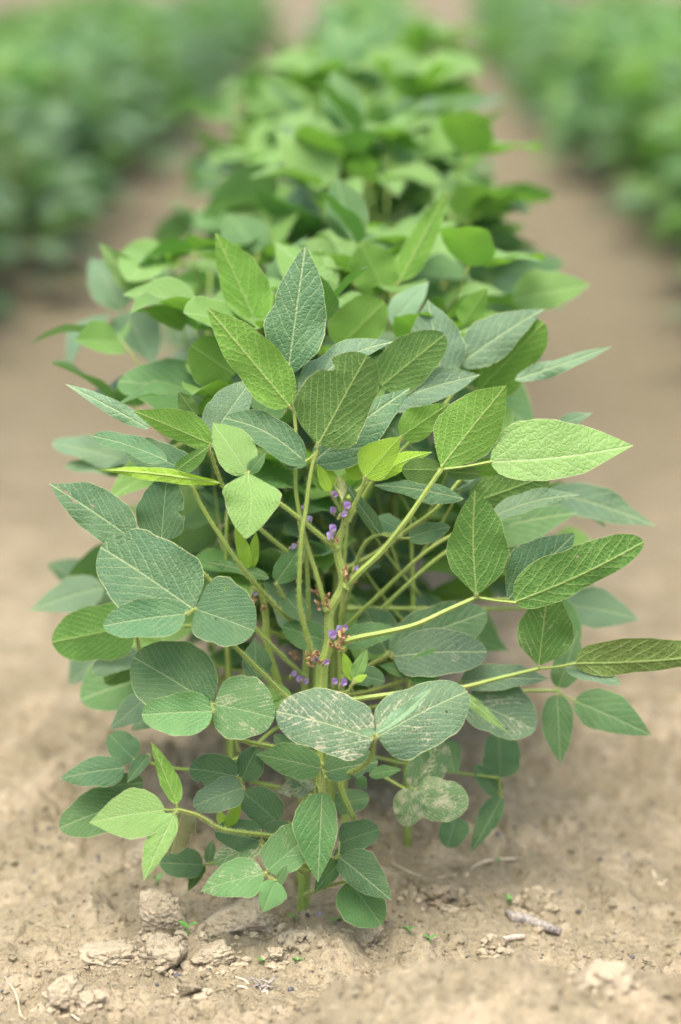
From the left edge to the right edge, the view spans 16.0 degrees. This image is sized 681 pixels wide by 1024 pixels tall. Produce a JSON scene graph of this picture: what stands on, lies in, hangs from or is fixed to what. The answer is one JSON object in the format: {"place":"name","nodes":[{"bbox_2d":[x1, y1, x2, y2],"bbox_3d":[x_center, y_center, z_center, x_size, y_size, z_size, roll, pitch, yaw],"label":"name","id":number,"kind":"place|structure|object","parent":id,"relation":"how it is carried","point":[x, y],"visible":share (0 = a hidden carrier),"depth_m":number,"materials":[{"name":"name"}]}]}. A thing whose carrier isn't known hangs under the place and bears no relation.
{"place":"outdoors","nodes":[
{"label":"outdoors","id":0,"kind":"place"},
{"bbox_2d":[0,0,680,1023],"bbox_3d":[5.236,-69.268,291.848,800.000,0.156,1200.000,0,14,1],"label":"ground","id":1,"kind":"structure","parent":0,"point":[626,386],"depth_m":2.51,"materials":[{"name":"soil"}]},
{"bbox_2d":[0,245,21,316],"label":"soybean plant","id":2,"kind":"object","parent":1,"relation":"on","point":[6,307],"visible":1,"depth_m":5.19,"materials":[{"name":"green plant"}]},
{"bbox_2d":[0,131,28,251],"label":"soybean plant","id":3,"kind":"object","parent":1,"relation":"on","point":[7,209],"visible":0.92,"depth_m":5.35,"materials":[{"name":"green plant"}]},
{"bbox_2d":[0,74,30,234],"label":"soybean plant","id":4,"kind":"object","parent":1,"relation":"on","point":[10,152],"visible":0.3,"depth_m":6.40,"materials":[{"name":"green plant"}]},
{"bbox_2d":[0,80,90,243],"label":"soybean plant","id":5,"kind":"object","parent":1,"relation":"on","point":[35,224],"visible":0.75,"depth_m":5.90,"materials":[{"name":"green plant"}]},
{"bbox_2d":[0,80,102,231],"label":"soybean plant","id":6,"kind":"object","parent":1,"relation":"on","point":[59,126],"visible":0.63,"depth_m":6.18,"materials":[{"name":"green plant"}]},
{"bbox_2d":[0,102,104,237],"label":"soybean plant","id":7,"kind":"object","parent":1,"relation":"on","point":[37,122],"visible":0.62,"depth_m":6.03,"materials":[{"name":"green plant"}]},
{"bbox_2d":[0,112,109,285],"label":"soybean plant","id":8,"kind":"object","parent":1,"relation":"on","point":[58,246],"visible":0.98,"depth_m":5.48,"materials":[{"name":"green plant"}]},
{"bbox_2d":[0,48,109,219],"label":"soybean plant","id":9,"kind":"object","parent":1,"relation":"on","point":[33,57],"visible":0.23,"depth_m":6.86,"materials":[{"name":"green plant"}]},
{"bbox_2d":[0,65,118,224],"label":"soybean plant","id":10,"kind":"object","parent":1,"relation":"on","point":[24,73],"visible":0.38,"depth_m":6.35,"materials":[{"name":"green plant"}]},
{"bbox_2d":[0,43,125,217],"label":"soybean plant","id":11,"kind":"object","parent":1,"relation":"on","point":[66,51],"visible":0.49,"depth_m":6.69,"materials":[{"name":"green plant"}]},
{"bbox_2d":[0,37,126,191],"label":"soybean plant","id":12,"kind":"object","parent":1,"relation":"on","point":[94,107],"visible":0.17,"depth_m":7.71,"materials":[{"name":"green plant"}]},
{"bbox_2d":[41,972,86,1010],"bbox_3d":[-0.213,0.371,1.860,0.034,0.035,0.030,0,14,1],"label":"soil clod","id":13,"kind":"object","parent":1,"relation":"on","point":[62,992],"visible":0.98,"depth_m":1.85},
{"bbox_2d":[0,45,129,195],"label":"soybean plant","id":14,"kind":"object","parent":1,"relation":"on","point":[92,153],"visible":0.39,"depth_m":7.01,"materials":[{"name":"green plant"}]},
{"bbox_2d":[0,50,130,231],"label":"soybean plant","id":15,"kind":"object","parent":1,"relation":"on","point":[7,57],"visible":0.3,"depth_m":6.58,"materials":[{"name":"green plant"}]},
{"bbox_2d":[11,63,130,171],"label":"soybean plant","id":16,"kind":"object","parent":1,"relation":"on","point":[119,132],"visible":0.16,"depth_m":7.71,"materials":[{"name":"green plant"}]},
{"bbox_2d":[2,29,165,190],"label":"soybean plant","id":17,"kind":"object","parent":1,"relation":"on","point":[123,86],"visible":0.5,"depth_m":7.06,"materials":[{"name":"green plant"}]},
{"bbox_2d":[0,34,168,164],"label":"soybean plant","id":18,"kind":"object","parent":1,"relation":"on","point":[137,154],"visible":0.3,"depth_m":8.08,"materials":[{"name":"green plant"}]},
{"bbox_2d":[30,58,161,167],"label":"soybean plant","id":19,"kind":"object","parent":1,"relation":"on","point":[110,109],"visible":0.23,"depth_m":8.04,"materials":[{"name":"green plant"}]},
{"bbox_2d":[42,22,170,157],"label":"soybean plant","id":20,"kind":"object","parent":1,"relation":"on","point":[94,28],"visible":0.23,"depth_m":8.52,"materials":[{"name":"green plant"}]},
{"bbox_2d":[44,41,172,167],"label":"soybean plant","id":21,"kind":"object","parent":1,"relation":"on","point":[125,52],"visible":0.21,"depth_m":8.33,"materials":[{"name":"green plant"}]},
{"bbox_2d":[77,940,139,967],"bbox_3d":[-0.185,0.358,1.958,0.054,0.023,0.042,-2,14,-10],"label":"soil clod","id":22,"kind":"object","parent":1,"relation":"on","point":[112,953],"visible":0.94,"depth_m":1.94,"materials":[{"name":"soil"}]},
{"bbox_2d":[80,56,194,173],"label":"soybean plant","id":23,"kind":"object","parent":1,"relation":"on","point":[165,162],"visible":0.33,"depth_m":8.21,"materials":[{"name":"green plant"}]},
{"bbox_2d":[75,10,200,129],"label":"soybean plant","id":24,"kind":"object","parent":1,"relation":"on","point":[150,43],"visible":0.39,"depth_m":9.11,"materials":[{"name":"green plant"}]},
{"bbox_2d":[84,10,210,132],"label":"soybean plant","id":25,"kind":"object","parent":1,"relation":"on","point":[113,17],"visible":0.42,"depth_m":9.25,"materials":[{"name":"green plant"}]},
{"bbox_2d":[140,888,187,935],"bbox_3d":[-0.145,0.332,1.983,0.038,0.048,0.026,0,14,1],"label":"soil clod","id":26,"kind":"object","parent":1,"relation":"on","point":[167,912],"visible":0.88,"depth_m":1.97,"materials":[{"name":"soil"}]},
{"bbox_2d":[122,39,207,111],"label":"soybean plant","id":27,"kind":"object","parent":1,"relation":"on","point":[172,57],"visible":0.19,"depth_m":9.61,"materials":[{"name":"green plant"}]},
{"bbox_2d":[145,931,187,970],"bbox_3d":[-0.139,0.352,1.932,0.034,0.033,0.027,0,14,1],"label":"soil clod","id":28,"kind":"object","parent":1,"relation":"on","point":[172,951],"visible":0.98,"depth_m":1.93,"materials":[{"name":"soil"}]},
{"bbox_2d":[131,25,215,99],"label":"soybean plant","id":29,"kind":"object","parent":1,"relation":"on","point":[201,52],"visible":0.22,"depth_m":10.81,"materials":[{"name":"green plant"}]},
{"bbox_2d":[133,10,226,100],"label":"soybean plant","id":30,"kind":"object","parent":1,"relation":"on","point":[210,75],"visible":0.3,"depth_m":10.91,"materials":[{"name":"green plant"}]},
{"bbox_2d":[151,2,222,84],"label":"soybean plant","id":31,"kind":"object","parent":1,"relation":"on","point":[165,7],"visible":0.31,"depth_m":11.89,"materials":[{"name":"green plant"}]},
{"bbox_2d":[176,976,205,995],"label":"soil clod","id":32,"kind":"object","parent":1,"relation":"on","point":[186,985],"visible":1,"depth_m":1.86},
{"bbox_2d":[149,22,240,97],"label":"soybean plant","id":33,"kind":"object","parent":1,"relation":"on","point":[221,70],"visible":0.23,"depth_m":11.56,"materials":[{"name":"green plant"}]},
{"bbox_2d":[159,1,256,93],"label":"soybean plant","id":34,"kind":"object","parent":1,"relation":"on","point":[223,16],"visible":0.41,"depth_m":12.35,"materials":[{"name":"green plant"}]},
{"bbox_2d":[190,939,235,967],"bbox_3d":[-0.104,0.355,1.941,0.037,0.021,0.027,-6,15,-22],"label":"soil clod","id":35,"kind":"object","parent":1,"relation":"on","point":[218,952],"visible":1,"depth_m":1.93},
{"bbox_2d":[49,381,394,890],"bbox_3d":[-0.096,0.123,1.993,0.273,0.461,0.107,-5,14,-20],"label":"soybean plant","id":36,"kind":"object","parent":1,"relation":"on","point":[167,468],"visible":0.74,"depth_m":1.97,"materials":[{"name":"green plant"}]},
{"bbox_2d":[30,237,438,756],"bbox_3d":[-0.090,0.024,2.243,0.382,0.546,0.371,6,15,25],"label":"soybean plant","id":37,"kind":"object","parent":1,"relation":"on","point":[166,299],"visible":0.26,"depth_m":2.14,"materials":[{"name":"green plant"}]},
{"bbox_2d":[205,896,276,935],"bbox_3d":[-0.082,0.340,2.003,0.060,0.043,0.048,0,14,1],"label":"soil clod","id":38,"kind":"object","parent":1,"relation":"on","point":[239,917],"visible":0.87,"depth_m":1.99,"materials":[{"name":"soil"}]},
{"bbox_2d":[66,204,434,726],"bbox_3d":[-0.099,-0.025,2.459,0.311,0.550,0.378,8,15,29],"label":"soybean plant","id":39,"kind":"object","parent":1,"relation":"on","point":[153,259],"visible":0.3,"depth_m":2.37,"materials":[{"name":"green plant"}]},
{"bbox_2d":[230,1,275,62],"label":"soybean plant","id":40,"kind":"object","parent":1,"relation":"on","point":[261,51],"visible":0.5,"depth_m":14.79,"materials":[{"name":"green plant"}]},
{"bbox_2d":[188,25,321,196],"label":"soybean plant","id":41,"kind":"object","parent":1,"relation":"on","point":[284,47],"visible":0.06,"depth_m":3.82,"materials":[{"name":"green plant"}]},
{"bbox_2d":[184,409,381,813],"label":"soybean plant","id":42,"kind":"object","parent":1,"relation":"on","point":[228,658],"visible":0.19,"depth_m":2.18,"materials":[{"name":"green plant"}]},
{"bbox_2d":[69,267,507,792],"bbox_3d":[-0.051,0.029,2.207,0.403,0.548,0.326,0,14,0],"label":"soybean plant","id":43,"kind":"object","parent":1,"relation":"on","point":[161,383],"visible":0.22,"depth_m":2.14,"materials":[{"name":"green plant"}]},
{"bbox_2d":[166,103,414,572],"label":"soybean plant","id":44,"kind":"object","parent":1,"relation":"on","point":[260,144],"visible":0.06,"depth_m":2.90,"materials":[{"name":"green plant"}]},
{"bbox_2d":[222,64,384,142],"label":"soybean plant","id":45,"kind":"object","parent":1,"relation":"on","point":[253,77],"visible":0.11,"depth_m":3.98,"materials":[{"name":"green plant"}]},
{"bbox_2d":[185,125,424,179],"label":"soybean plant","id":46,"kind":"object","parent":1,"relation":"on","point":[192,168],"visible":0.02,"depth_m":3.62,"materials":[{"name":"green plant"}]},
{"bbox_2d":[153,81,458,547],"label":"soybean plant","id":47,"kind":"object","parent":1,"relation":"on","point":[179,225],"visible":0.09,"depth_m":2.98,"materials":[{"name":"green plant"}]},
{"bbox_2d":[29,190,589,801],"bbox_3d":[-0.022,0.008,2.176,0.514,0.578,0.382,0,14,1],"label":"soybean plant","id":48,"kind":"object","parent":1,"relation":"on","point":[81,634],"visible":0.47,"depth_m":2.13,"materials":[{"name":"green plant"}]},
{"bbox_2d":[164,112,465,549],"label":"soybean plant","id":49,"kind":"object","parent":1,"relation":"on","point":[421,161],"visible":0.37,"depth_m":2.61,"materials":[{"name":"green plant"}]},
{"bbox_2d":[214,22,426,130],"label":"soybean plant","id":50,"kind":"object","parent":1,"relation":"on","point":[385,38],"visible":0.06,"depth_m":3.66,"materials":[{"name":"green plant"}]},
{"bbox_2d":[245,80,402,138],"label":"soybean plant","id":51,"kind":"object","parent":1,"relation":"on","point":[277,104],"visible":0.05,"depth_m":3.40,"materials":[{"name":"green plant"}]},
{"bbox_2d":[178,91,479,195],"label":"soybean plant","id":52,"kind":"object","parent":1,"relation":"on","point":[259,109],"visible":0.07,"depth_m":3.42,"materials":[{"name":"green plant"}]},
{"bbox_2d":[202,204,458,591],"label":"soybean plant","id":53,"kind":"object","parent":1,"relation":"on","point":[381,575],"visible":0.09,"depth_m":2.45,"materials":[{"name":"green plant"}]},
{"bbox_2d":[152,17,509,340],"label":"soybean plant","id":54,"kind":"object","parent":1,"relation":"on","point":[309,66],"visible":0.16,"depth_m":3.13,"materials":[{"name":"green plant"}]},
{"bbox_2d":[29,846,646,1019],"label":"clod crumbs","id":55,"kind":"object","parent":1,"relation":"on","point":[100,995],"visible":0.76,"depth_m":1.95,"materials":[{"name":"soil"}]},
{"bbox_2d":[0,0,680,81],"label":"soybean rows","id":56,"kind":"object","parent":1,"relation":"on","point":[37,20],"visible":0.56,"depth_m":14.64,"materials":[{"name":"green plant"}]},
{"bbox_2d":[0,689,680,1023],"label":"soil crumbs","id":57,"kind":"object","parent":1,"relation":"on","point":[536,930],"visible":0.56,"depth_m":2.10,"materials":[{"name":"soil"}]},
{"bbox_2d":[0,646,680,1021],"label":"grit","id":58,"kind":"object","parent":1,"relation":"on","point":[290,988],"visible":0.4,"depth_m":2.21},
{"bbox_2d":[192,340,505,807],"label":"soybean plant","id":59,"kind":"object","parent":1,"relation":"on","point":[276,476],"visible":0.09,"depth_m":2.17,"materials":[{"name":"green plant"}]},
{"bbox_2d":[151,70,551,538],"bbox_3d":[0.054,-0.142,2.692,0.418,0.686,0.486,13,19,43],"label":"soybean plant","id":60,"kind":"object","parent":1,"relation":"on","point":[310,166],"visible":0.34,"depth_m":2.56,"materials":[{"name":"green plant"}]},
{"bbox_2d":[271,14,431,72],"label":"soybean plant","id":61,"kind":"object","parent":1,"relation":"on","point":[317,24],"visible":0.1,"depth_m":6.21,"materials":[{"name":"green plant"}]},
{"bbox_2d":[187,230,516,675],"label":"soybean plant","id":62,"kind":"object","parent":1,"relation":"on","point":[442,263],"visible":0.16,"depth_m":2.35,"materials":[{"name":"green plant"}]},
{"bbox_2d":[206,134,507,447],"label":"soybean plant","id":63,"kind":"object","parent":1,"relation":"on","point":[422,192],"visible":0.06,"depth_m":2.76,"materials":[{"name":"green plant"}]},
{"bbox_2d":[207,405,513,847],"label":"soybean plant","id":64,"kind":"object","parent":1,"relation":"on","point":[289,522],"visible":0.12,"depth_m":2.11,"materials":[{"name":"green plant"}]},
{"bbox_2d":[316,0,411,38],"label":"soybean plant","id":65,"kind":"object","parent":1,"relation":"on","point":[391,17],"visible":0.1,"depth_m":7.98,"materials":[{"name":"green plant"}]},
{"bbox_2d":[239,0,494,119],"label":"soybean plant","id":66,"kind":"object","parent":1,"relation":"on","point":[420,37],"visible":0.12,"depth_m":3.87,"materials":[{"name":"green plant"}]},
{"bbox_2d":[354,927,381,948],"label":"soil clod","id":67,"kind":"object","parent":1,"relation":"on","point":[366,937],"visible":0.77,"depth_m":1.99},
{"bbox_2d":[262,21,482,306],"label":"soybean plant","id":68,"kind":"object","parent":1,"relation":"on","point":[440,71],"visible":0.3,"depth_m":2.98,"materials":[{"name":"green plant"}]},
{"bbox_2d":[89,247,680,927],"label":"soybean plant","id":69,"kind":"object","parent":1,"relation":"on","point":[343,413],"visible":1,"depth_m":1.92,"materials":[{"name":"green plant"}]},
{"bbox_2d":[190,177,605,779],"bbox_3d":[0.036,-0.004,2.274,0.465,0.601,0.404,-3,14,-13],"label":"soybean plant","id":70,"kind":"object","parent":1,"relation":"on","point":[346,213],"visible":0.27,"depth_m":2.26,"materials":[{"name":"green plant"}]},
{"bbox_2d":[271,108,527,575],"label":"soybean plant","id":71,"kind":"object","parent":1,"relation":"on","point":[472,159],"visible":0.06,"depth_m":2.73,"materials":[{"name":"green plant"}]},
{"bbox_2d":[312,72,497,172],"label":"soybean plant","id":72,"kind":"object","parent":1,"relation":"on","point":[470,93],"visible":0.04,"depth_m":3.43,"materials":[{"name":"green plant"}]},
{"bbox_2d":[249,170,563,690],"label":"soybean plant","id":73,"kind":"object","parent":1,"relation":"on","point":[471,196],"visible":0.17,"depth_m":2.59,"materials":[{"name":"green plant"}]},
{"bbox_2d":[407,874,458,907],"bbox_3d":[0.079,0.328,2.076,0.044,0.033,0.039,0,14,1],"label":"soil clod","id":74,"kind":"object","parent":1,"relation":"on","point":[436,892],"visible":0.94,"depth_m":2.06,"materials":[{"name":"soil"}]},
{"bbox_2d":[337,300,656,851],"bbox_3d":[0.143,0.082,2.063,0.315,0.508,0.188,-5,14,-20],"label":"soybean plant","id":75,"kind":"object","parent":1,"relation":"on","point":[426,358],"visible":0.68,"depth_m":2.05,"materials":[{"name":"green plant"}]},
{"bbox_2d":[505,909,561,935],"bbox_3d":[0.162,0.349,2.058,0.052,0.021,0.020,6,15,22],"label":"stick","id":76,"kind":"object","parent":1,"relation":"on","point":[522,918],"visible":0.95,"depth_m":2.05,"materials":[{"name":"brown wood"}]},
{"bbox_2d":[512,0,585,91],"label":"soybean plant","id":77,"kind":"object","parent":1,"relation":"on","point":[559,3],"visible":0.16,"depth_m":11.28,"materials":[{"name":"green plant"}]},
{"bbox_2d":[517,19,596,134],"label":"soybean plant","id":78,"kind":"object","parent":1,"relation":"on","point":[532,112],"visible":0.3,"depth_m":9.71,"materials":[{"name":"green plant"}]},
{"bbox_2d":[500,10,618,105],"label":"soybean plant","id":79,"kind":"object","parent":1,"relation":"on","point":[528,77],"visible":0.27,"depth_m":10.99,"materials":[{"name":"green plant"}]},
{"bbox_2d":[499,31,623,109],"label":"soybean plant","id":80,"kind":"object","parent":1,"relation":"on","point":[520,70],"visible":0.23,"depth_m":10.85,"materials":[{"name":"green plant"}]},
{"bbox_2d":[513,24,618,97],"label":"soybean plant","id":81,"kind":"object","parent":1,"relation":"on","point":[541,65],"visible":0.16,"depth_m":10.00,"materials":[{"name":"green plant"}]},
{"bbox_2d":[523,6,623,115],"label":"soybean plant","id":82,"kind":"object","parent":1,"relation":"on","point":[600,13],"visible":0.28,"depth_m":10.37,"materials":[{"name":"green plant"}]},
{"bbox_2d":[515,7,634,97],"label":"soybean plant","id":83,"kind":"object","parent":1,"relation":"on","point":[541,42],"visible":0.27,"depth_m":10.62,"materials":[{"name":"green plant"}]},
{"bbox_2d":[532,13,659,144],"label":"soybean plant","id":84,"kind":"object","parent":1,"relation":"on","point":[589,19],"visible":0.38,"depth_m":9.27,"materials":[{"name":"green plant"}]},
{"bbox_2d":[534,41,674,161],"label":"soybean plant","id":85,"kind":"object","parent":1,"relation":"on","point":[553,130],"visible":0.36,"depth_m":8.18,"materials":[{"name":"green plant"}]},
{"bbox_2d":[577,959,633,996],"bbox_3d":[0.187,0.329,1.707,0.039,0.029,0.044,0,14,1],"label":"soil clod","id":86,"kind":"object","parent":1,"relation":"on","point":[597,973],"visible":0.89,"depth_m":1.70,"materials":[{"name":"soil"}]},
{"bbox_2d":[538,23,672,144],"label":"soybean plant","id":87,"kind":"object","parent":1,"relation":"on","point":[604,32],"visible":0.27,"depth_m":8.71,"materials":[{"name":"green plant"}]},
{"bbox_2d":[540,37,680,179],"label":"soybean plant","id":88,"kind":"object","parent":1,"relation":"on","point":[571,109],"visible":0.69,"depth_m":7.99,"materials":[{"name":"green plant"}]},
{"bbox_2d":[541,18,680,138],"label":"soybean plant","id":89,"kind":"object","parent":1,"relation":"on","point":[550,101],"visible":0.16,"depth_m":9.42,"materials":[{"name":"green plant"}]},
{"bbox_2d":[558,55,677,169],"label":"soybean plant","id":90,"kind":"object","parent":1,"relation":"on","point":[582,119],"visible":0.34,"depth_m":7.87,"materials":[{"name":"green plant"}]},
{"bbox_2d":[571,7,680,133],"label":"soybean plant","id":91,"kind":"object","parent":1,"relation":"on","point":[660,15],"visible":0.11,"depth_m":9.04,"materials":[{"name":"green plant"}]},
{"bbox_2d":[575,28,680,167],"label":"soybean plant","id":92,"kind":"object","parent":1,"relation":"on","point":[590,100],"visible":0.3,"depth_m":8.04,"materials":[{"name":"green plant"}]},
{"bbox_2d":[578,70,680,180],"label":"soybean plant","id":93,"kind":"object","parent":1,"relation":"on","point":[608,170],"visible":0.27,"depth_m":7.60,"materials":[{"name":"green plant"}]},
{"bbox_2d":[587,51,679,194],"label":"soybean plant","id":94,"kind":"object","parent":1,"relation":"on","point":[640,78],"visible":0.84,"depth_m":6.99,"materials":[{"name":"green plant"}]},
{"bbox_2d":[590,102,680,219],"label":"soybean plant","id":95,"kind":"object","parent":1,"relation":"on","point":[629,208],"visible":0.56,"depth_m":6.59,"materials":[{"name":"green plant"}]},
{"bbox_2d":[592,21,680,160],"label":"soybean plant","id":96,"kind":"object","parent":1,"relation":"on","point":[674,33],"visible":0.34,"depth_m":7.67,"materials":[{"name":"green plant"}]},
{"bbox_2d":[593,74,680,211],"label":"soybean plant","id":97,"kind":"object","parent":1,"relation":"on","point":[675,79],"visible":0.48,"depth_m":6.84,"materials":[{"name":"green plant"}]},
{"bbox_2d":[596,53,680,178],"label":"soybean plant","id":98,"kind":"object","parent":1,"relation":"on","point":[640,171],"visible":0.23,"depth_m":7.16,"materials":[{"name":"green plant"}]},
{"bbox_2d":[600,62,680,201],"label":"soybean plant","id":99,"kind":"object","parent":1,"relation":"on","point":[642,100],"visible":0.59,"depth_m":6.76,"materials":[{"name":"green plant"}]},
{"bbox_2d":[610,99,680,203],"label":"soybean plant","id":100,"kind":"object","parent":1,"relation":"on","point":[631,196],"visible":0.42,"depth_m":6.64,"materials":[{"name":"green plant"}]},
{"bbox_2d":[611,82,680,250],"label":"soybean plant","id":101,"kind":"object","parent":1,"relation":"on","point":[652,190],"visible":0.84,"depth_m":6.29,"materials":[{"name":"green plant"}]},
{"bbox_2d":[624,56,680,208],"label":"soybean plant","id":102,"kind":"object","parent":1,"relation":"on","point":[658,107],"visible":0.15,"depth_m":7.24,"materials":[{"name":"green plant"}]},
{"bbox_2d":[634,99,680,229],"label":"soybean plant","id":103,"kind":"object","parent":1,"relation":"on","point":[664,131],"visible":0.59,"depth_m":5.90,"materials":[{"name":"green plant"}]},
{"bbox_2d":[640,152,680,234],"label":"soybean plant","id":104,"kind":"object","parent":1,"relation":"on","point":[665,170],"visible":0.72,"depth_m":6.07,"materials":[{"name":"green plant"}]},
{"bbox_2d":[642,106,680,269],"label":"soybean plant","id":105,"kind":"object","parent":1,"relation":"on","point":[669,217],"visible":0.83,"depth_m":5.55,"materials":[{"name":"green plant"}]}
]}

